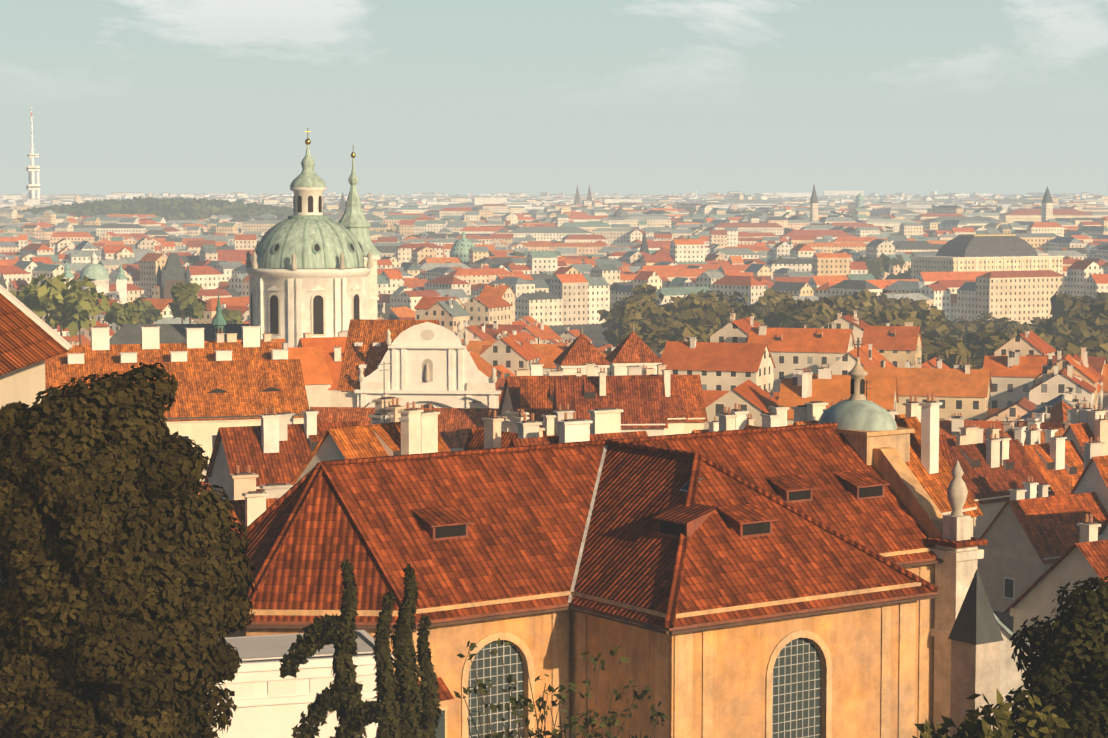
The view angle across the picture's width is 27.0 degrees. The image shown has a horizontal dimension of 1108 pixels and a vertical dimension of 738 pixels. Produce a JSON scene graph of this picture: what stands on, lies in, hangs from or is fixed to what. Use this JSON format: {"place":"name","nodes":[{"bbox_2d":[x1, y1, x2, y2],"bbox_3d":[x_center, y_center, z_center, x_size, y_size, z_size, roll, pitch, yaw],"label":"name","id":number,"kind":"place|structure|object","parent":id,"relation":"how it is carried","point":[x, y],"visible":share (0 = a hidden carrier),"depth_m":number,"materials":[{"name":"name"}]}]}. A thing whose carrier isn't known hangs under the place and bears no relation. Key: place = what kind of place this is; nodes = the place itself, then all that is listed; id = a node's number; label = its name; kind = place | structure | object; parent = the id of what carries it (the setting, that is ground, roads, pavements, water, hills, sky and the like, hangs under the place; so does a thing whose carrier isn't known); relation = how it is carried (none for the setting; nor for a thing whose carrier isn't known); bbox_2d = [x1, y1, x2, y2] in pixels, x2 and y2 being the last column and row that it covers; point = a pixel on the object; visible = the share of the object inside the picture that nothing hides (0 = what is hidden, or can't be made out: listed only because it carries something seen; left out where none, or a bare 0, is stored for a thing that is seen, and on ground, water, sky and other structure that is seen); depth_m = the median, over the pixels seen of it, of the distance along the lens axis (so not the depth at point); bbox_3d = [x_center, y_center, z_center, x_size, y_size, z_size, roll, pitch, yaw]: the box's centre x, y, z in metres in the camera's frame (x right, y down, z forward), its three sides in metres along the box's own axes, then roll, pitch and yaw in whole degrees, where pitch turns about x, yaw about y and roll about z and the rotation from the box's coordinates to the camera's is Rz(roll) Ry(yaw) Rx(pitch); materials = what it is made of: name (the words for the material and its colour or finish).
{"place":"outdoors","nodes":[
{"label":"outdoors","id":0,"kind":"place"},
{"bbox_2d":[0,284,72,584],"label":"house","id":1,"kind":"structure","parent":0,"point":[31,342],"depth_m":43.59,"materials":[{"name":"red tile"}]},
{"bbox_2d":[0,185,1093,303],"bbox_3d":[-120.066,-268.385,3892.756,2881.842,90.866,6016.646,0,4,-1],"label":"distant landmark buildings","id":2,"kind":"structure","parent":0,"point":[172,272],"depth_m":2277.85,"materials":[{"name":"stone"}]},
{"bbox_2d":[0,0,1107,195],"label":"sky","id":3,"kind":"structure","parent":0,"point":[450,97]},
{"bbox_2d":[549,324,1028,631],"bbox_3d":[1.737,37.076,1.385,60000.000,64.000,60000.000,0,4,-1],"label":"ground","id":4,"kind":"structure","parent":0,"point":[594,334],"depth_m":1143.40,"materials":[{"name":"grey"}]},
{"bbox_2d":[26,106,39,198],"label":"television tower","id":5,"kind":"structure","parent":4,"relation":"on","point":[31,186],"depth_m":4456.97,"materials":[{"name":"concrete"}]},
{"bbox_2d":[0,362,256,737],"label":"tree","id":6,"kind":"object","parent":4,"relation":"on","point":[127,576],"visible":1,"depth_m":39.64,"materials":[{"name":"green plant"}]},
{"bbox_2d":[45,325,308,463],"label":"long palace","id":7,"kind":"structure","parent":4,"relation":"on","point":[248,379],"depth_m":296.53,"materials":[{"name":"orange tile"}]},
{"bbox_2d":[109,128,381,409],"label":"domed church","id":8,"kind":"structure","parent":4,"relation":"on","point":[312,271],"depth_m":409.60,"materials":[{"name":"paint"}]},
{"bbox_2d":[201,630,393,737],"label":"white house","id":9,"kind":"structure","parent":4,"relation":"on","point":[269,702],"depth_m":83.31,"materials":[{"name":"white paint"}]},
{"bbox_2d":[279,559,442,737],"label":"cypress tree","id":10,"kind":"object","parent":4,"relation":"on","point":[389,712],"visible":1,"depth_m":71.11,"materials":[{"name":"green plant"}]},
{"bbox_2d":[310,319,500,450],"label":"church","id":11,"kind":"structure","parent":4,"relation":"on","point":[433,364],"depth_m":331.13,"materials":[{"name":"paint"}]},
{"bbox_2d":[0,185,1107,437],"bbox_3d":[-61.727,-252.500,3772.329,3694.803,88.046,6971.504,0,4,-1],"label":"city buildings","id":12,"kind":"structure","parent":4,"relation":"on","point":[504,309],"depth_m":1365.20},
{"bbox_2d":[5,196,1107,368],"bbox_3d":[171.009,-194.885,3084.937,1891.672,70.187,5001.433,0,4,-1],"label":"distant trees","id":13,"kind":"object","parent":4,"relation":"on","point":[1072,326],"visible":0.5,"depth_m":763.44,"materials":[{"name":"green plant"}]},
{"bbox_2d":[454,638,669,737],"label":"twiggy shrub","id":14,"kind":"object","parent":4,"relation":"on","point":[573,723],"visible":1,"depth_m":51.08,"materials":[{"name":"green plant"}]},
{"bbox_2d":[204,363,983,536],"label":"ridge row houses","id":15,"kind":"structure","parent":4,"relation":"on","point":[278,448],"depth_m":153.34,"materials":[{"name":"white paint"}]},
{"bbox_2d":[497,323,707,435],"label":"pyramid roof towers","id":16,"kind":"structure","parent":4,"relation":"on","point":[637,382],"depth_m":285.19,"materials":[{"name":"red tile"}]},
{"bbox_2d":[220,337,1038,737],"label":"church","id":17,"kind":"structure","parent":4,"relation":"on","point":[820,579],"depth_m":94.60,"materials":[{"name":"tile"}]},
{"bbox_2d":[218,234,1064,289],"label":"buildings","id":18,"kind":"structure","parent":4,"relation":"on","point":[966,256],"depth_m":1476.44,"materials":[{"name":"paint"}]},
{"bbox_2d":[187,392,1107,643],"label":"town houses","id":19,"kind":"structure","parent":4,"relation":"on","point":[1036,486],"depth_m":210.64,"materials":[{"name":"white paint"}]},
{"bbox_2d":[912,688,1107,737],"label":"bush","id":20,"kind":"object","parent":4,"relation":"on","point":[973,725],"visible":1,"depth_m":32.42,"materials":[{"name":"green plant"}]},
{"bbox_2d":[992,574,1107,737],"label":"tree","id":21,"kind":"object","parent":4,"relation":"on","point":[1072,670],"visible":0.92,"depth_m":43.24,"materials":[{"name":"green plant"}]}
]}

